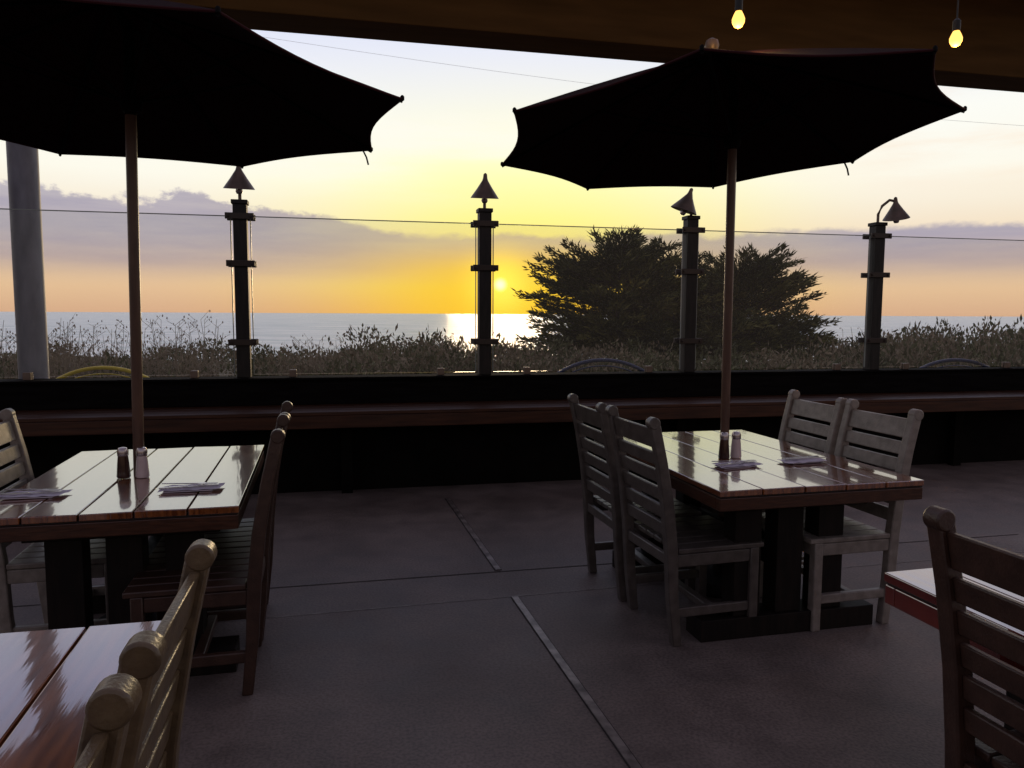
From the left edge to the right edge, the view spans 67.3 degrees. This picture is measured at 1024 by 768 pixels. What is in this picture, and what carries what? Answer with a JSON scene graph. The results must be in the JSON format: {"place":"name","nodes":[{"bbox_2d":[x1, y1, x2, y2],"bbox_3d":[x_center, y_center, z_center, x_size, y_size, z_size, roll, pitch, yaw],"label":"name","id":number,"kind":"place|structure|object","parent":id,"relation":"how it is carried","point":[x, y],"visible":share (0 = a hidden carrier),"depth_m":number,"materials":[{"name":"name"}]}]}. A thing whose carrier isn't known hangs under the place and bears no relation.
{"place":"outdoors","nodes":[
{"label":"outdoors","id":0,"kind":"place"},
{"bbox_2d":[60,356,825,376],"bbox_3d":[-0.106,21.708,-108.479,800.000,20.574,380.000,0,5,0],"label":"ground","id":1,"kind":"structure","parent":0,"point":[220,374],"depth_m":22.64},
{"bbox_2d":[6,141,49,378],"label":"steel column","id":2,"kind":"structure","parent":1,"relation":"on","point":[23,174],"depth_m":6.29,"materials":[{"name":"grey metal"}]},
{"bbox_2d":[164,0,1023,92],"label":"roof beam","id":3,"kind":"structure","parent":2,"relation":"on","point":[987,53],"depth_m":7.17,"materials":[{"name":"brown wood"}]},
{"bbox_2d":[57,366,147,377],"bbox_3d":[-4.422,0.321,8.366,2.080,1.040,0.180,0,5,-5],"label":"bike rack","id":4,"kind":"object","parent":1,"relation":"on","point":[80,370],"visible":0.24,"depth_m":8.30,"materials":[{"name":"grey metal"}]},
{"bbox_2d":[0,367,1023,410],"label":"patio wall","id":5,"kind":"structure","parent":1,"relation":"on","point":[79,393],"depth_m":6.91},
{"bbox_2d":[0,199,1023,379],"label":"glass windbreak fence","id":6,"kind":"object","parent":5,"relation":"on","point":[485,267],"visible":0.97,"depth_m":6.96,"materials":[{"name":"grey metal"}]},
{"bbox_2d":[223,166,254,198],"bbox_3d":[-2.277,-1.690,6.415,0.256,0.310,0.253,-1,5,-13],"label":"fence lamp","id":7,"kind":"object","parent":6,"relation":"on","point":[238,180],"visible":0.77,"depth_m":6.35,"materials":[{"name":"grey metal"}]},
{"bbox_2d":[471,173,498,207],"bbox_3d":[-0.244,-1.721,6.872,0.256,0.310,0.253,-1,5,-13],"label":"fence lamp","id":8,"kind":"object","parent":6,"relation":"on","point":[484,191],"visible":0.97,"depth_m":6.80,"materials":[{"name":"grey metal"}]},
{"bbox_2d":[671,188,696,215],"bbox_3d":[1.614,-1.712,7.230,0.245,0.253,0.253,-1,5,-13],"label":"fence lamp","id":9,"kind":"object","parent":6,"relation":"on","point":[684,205],"visible":0.99,"depth_m":7.17,"materials":[{"name":"grey metal"}]},
{"bbox_2d":[876,197,909,222],"bbox_3d":[3.861,-1.746,7.744,0.247,0.257,0.276,-4,7,-42],"label":"fence lamp","id":10,"kind":"object","parent":6,"relation":"on","point":[896,213],"visible":0.98,"depth_m":7.68,"materials":[{"name":"grey metal"}]},
{"bbox_2d":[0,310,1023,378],"bbox_3d":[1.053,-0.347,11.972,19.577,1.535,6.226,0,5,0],"label":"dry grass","id":11,"kind":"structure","parent":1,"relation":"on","point":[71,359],"depth_m":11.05,"materials":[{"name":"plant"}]},
{"bbox_2d":[0,315,1023,378],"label":"coastal scrub","id":12,"kind":"object","parent":1,"relation":"on","point":[509,361],"visible":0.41,"depth_m":13.15,"materials":[{"name":"green plant"}]},
{"bbox_2d":[558,358,644,371],"bbox_3d":[1.099,0.233,9.359,2.180,1.090,0.180,0,5,-5],"label":"bike rack","id":13,"kind":"object","parent":1,"relation":"on","point":[600,360],"visible":0.26,"depth_m":9.30,"materials":[{"name":"grey metal"}]},
{"bbox_2d":[510,225,855,363],"bbox_3d":[5.146,-2.670,24.065,10.503,4.711,5.380,0,5,-8],"label":"cypress tree","id":14,"kind":"object","parent":1,"relation":"on","point":[644,302],"visible":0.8,"depth_m":23.07,"materials":[{"name":"green plant"}]},
{"bbox_2d":[920,358,988,367],"bbox_3d":[5.599,0.219,9.758,2.180,1.090,0.180,0,5,-5],"label":"bike rack","id":15,"kind":"object","parent":1,"relation":"on","point":[952,360],"visible":0.18,"depth_m":9.70,"materials":[{"name":"grey metal"}]},
{"bbox_2d":[0,460,1023,767],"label":"patio floor","id":16,"kind":"structure","parent":0,"point":[474,680],"depth_m":3.37,"materials":[{"name":"concrete"}]},
{"bbox_2d":[0,408,108,632],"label":"wooden chair","id":17,"kind":"object","parent":16,"relation":"on","point":[27,565],"visible":0.39,"depth_m":3.33,"materials":[{"name":"brown wood"}]},
{"bbox_2d":[0,620,161,767],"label":"wooden table","id":18,"kind":"object","parent":16,"relation":"on","point":[50,680],"visible":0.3,"depth_m":1.53,"materials":[{"name":"brown wood"}]},
{"bbox_2d":[74,673,141,767],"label":"wooden chair","id":19,"kind":"object","parent":16,"relation":"on","point":[113,702],"visible":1,"depth_m":0.92,"materials":[{"name":"brown wood"}]},
{"bbox_2d":[0,445,263,676],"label":"wooden table","id":20,"kind":"object","parent":16,"relation":"on","point":[126,517],"visible":0.72,"depth_m":3.09,"materials":[{"name":"brown wood"}]},
{"bbox_2d":[0,489,72,498],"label":"napkin and cutlery","id":21,"kind":"object","parent":20,"relation":"on","point":[45,493],"visible":1,"depth_m":3.07,"materials":[{"name":"paper"}]},
{"bbox_2d":[116,447,130,478],"bbox_3d":[-1.737,0.350,3.437,0.058,0.137,0.058,0,5,0],"label":"pepper shaker","id":22,"kind":"object","parent":20,"relation":"on","point":[123,469],"visible":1,"depth_m":3.42,"materials":[{"name":"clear glass"}]},
{"bbox_2d":[136,447,149,477],"bbox_3d":[-1.657,0.349,3.447,0.058,0.137,0.058,0,5,0],"label":"salt shaker","id":23,"kind":"object","parent":20,"relation":"on","point":[142,468],"visible":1,"depth_m":3.43,"materials":[{"name":"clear glass"}]},
{"bbox_2d":[158,482,224,492],"bbox_3d":[-1.336,0.427,3.213,0.252,0.024,0.108,-1,5,-15],"label":"napkin and cutlery","id":24,"kind":"object","parent":20,"relation":"on","point":[205,486],"visible":1,"depth_m":3.19,"materials":[{"name":"paper"}]},
{"bbox_2d":[117,539,216,767],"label":"wooden chair","id":25,"kind":"object","parent":16,"relation":"on","point":[157,663],"visible":0.99,"depth_m":1.35,"materials":[{"name":"brown wood"}]},
{"bbox_2d":[0,0,403,620],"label":"patio umbrella","id":26,"kind":"object","parent":16,"relation":"on","point":[130,80],"visible":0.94,"depth_m":3.67,"materials":[{"name":"fabric"}]},
{"bbox_2d":[122,414,289,695],"bbox_3d":[-1.229,0.682,3.184,0.598,1.052,0.503,-1,5,-14],"label":"wooden chair","id":27,"kind":"object","parent":16,"relation":"on","point":[154,585],"visible":0.81,"depth_m":3.00,"materials":[{"name":"brown wood"}]},
{"bbox_2d":[152,401,292,640],"bbox_3d":[-1.353,0.637,3.680,0.599,1.052,0.503,-1,5,-15],"label":"wooden chair","id":28,"kind":"object","parent":16,"relation":"on","point":[240,537],"visible":0.2,"depth_m":3.60,"materials":[{"name":"brown wood"}]},
{"bbox_2d":[0,390,1023,493],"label":"bar counter","id":29,"kind":"object","parent":16,"relation":"on","point":[347,448],"visible":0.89,"depth_m":6.65,"materials":[{"name":"brown wood"}]},
{"bbox_2d":[13,498,1023,767],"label":"floor joints","id":30,"kind":"object","parent":16,"relation":"on","point":[615,738],"visible":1,"depth_m":3.46,"materials":[{"name":"concrete"}]},
{"bbox_2d":[567,393,701,601],"bbox_3d":[0.662,0.594,4.264,0.599,1.052,0.503,-1,5,-14],"label":"wooden chair","id":31,"kind":"object","parent":16,"relation":"on","point":[600,502],"visible":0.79,"depth_m":4.16,"materials":[{"name":"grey wood"}]},
{"bbox_2d":[605,405,763,646],"bbox_3d":[0.816,0.644,3.720,0.598,1.052,0.503,-1,5,-16],"label":"wooden chair","id":32,"kind":"object","parent":16,"relation":"on","point":[700,543],"visible":0.95,"depth_m":3.58,"materials":[{"name":"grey wood"}]},
{"bbox_2d":[500,38,966,598],"bbox_3d":[1.022,-0.325,4.087,2.185,2.917,2.567,0,5,0],"label":"patio umbrella","id":33,"kind":"object","parent":16,"relation":"on","point":[710,114],"visible":0.96,"depth_m":4.15,"materials":[{"name":"fabric"}]},
{"bbox_2d":[594,430,923,642],"bbox_3d":[1.180,0.751,4.145,1.020,0.764,1.560,-1,5,-14],"label":"wooden table","id":34,"kind":"object","parent":16,"relation":"on","point":[781,494],"visible":0.71,"depth_m":3.63,"materials":[{"name":"brown wood"}]},
{"bbox_2d":[718,432,729,458],"bbox_3d":[1.093,0.316,3.965,0.058,0.137,0.058,0,5,0],"label":"pepper shaker","id":35,"kind":"object","parent":34,"relation":"on","point":[723,453],"visible":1,"depth_m":3.94,"materials":[{"name":"brown glass"}]},
{"bbox_2d":[730,431,741,457],"bbox_3d":[1.163,0.313,3.994,0.058,0.137,0.058,0,5,0],"label":"salt shaker","id":36,"kind":"object","parent":34,"relation":"on","point":[735,452],"visible":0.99,"depth_m":3.97,"materials":[{"name":"white glass"}]},
{"bbox_2d":[712,460,761,468],"bbox_3d":[1.104,0.388,3.771,0.252,0.024,0.108,-2,6,-20],"label":"napkin and cutlery","id":37,"kind":"object","parent":34,"relation":"on","point":[724,464],"visible":1,"depth_m":3.76,"materials":[{"name":"paper"}]},
{"bbox_2d":[777,455,826,463],"bbox_3d":[1.462,0.380,3.879,0.252,0.024,0.108,-2,6,-20],"label":"napkin and cutlery","id":38,"kind":"object","parent":34,"relation":"on","point":[802,460],"visible":1,"depth_m":3.87,"materials":[{"name":"paper"}]},
{"bbox_2d":[762,389,847,559],"bbox_3d":[1.496,0.582,4.432,0.599,1.052,0.503,-1,5,-13],"label":"wooden chair","id":39,"kind":"object","parent":16,"relation":"on","point":[831,414],"visible":0.23,"depth_m":4.42,"materials":[{"name":"grey wood"}]},
{"bbox_2d":[759,399,923,631],"bbox_3d":[1.632,0.629,3.920,0.599,1.052,0.503,-1,5,-14],"label":"wooden chair","id":40,"kind":"object","parent":16,"relation":"on","point":[857,537],"visible":0.65,"depth_m":3.74,"materials":[{"name":"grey wood"}]},
{"bbox_2d":[884,568,1023,729],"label":"wooden table","id":41,"kind":"object","parent":16,"relation":"on","point":[912,593],"visible":0.43,"depth_m":2.11,"materials":[{"name":"red wood"}]},
{"bbox_2d":[923,505,1023,767],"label":"wooden chair","id":42,"kind":"object","parent":16,"relation":"on","point":[973,738],"visible":1,"depth_m":1.79,"materials":[{"name":"brown wood"}]},
{"bbox_2d":[0,312,1023,362],"bbox_3d":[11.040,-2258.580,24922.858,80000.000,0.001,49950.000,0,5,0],"label":"sea","id":43,"kind":"structure","parent":0,"point":[275,330],"depth_m":559.37,"materials":[{"name":"liquid"}]},
{"bbox_2d":[0,30,1023,316],"label":"sky","id":44,"kind":"structure","parent":0,"point":[453,126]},
{"bbox_2d":[266,37,1021,125],"bbox_3d":[7.663,-12.994,31.750,39.599,3.610,0.010,0,5,-8],"label":"power line","id":45,"kind":"object","parent":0,"point":[520,74],"visible":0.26,"depth_m":30.37,"materials":[{"name":"black metal"}]},
{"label":"light string cable","id":46,"kind":"object","parent":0,"visible":0},
{"bbox_2d":[732,0,744,28],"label":"string light bulb","id":47,"kind":"object","parent":46,"relation":"hanging from","point":[738,19],"visible":1,"depth_m":3.48,"materials":[{"name":"yellow glass"}]},
{"bbox_2d":[949,0,962,46],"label":"string light bulb","id":48,"kind":"object","parent":46,"relation":"hanging from","point":[955,38],"visible":1,"depth_m":3.71,"materials":[{"name":"yellow glass"}]}
]}

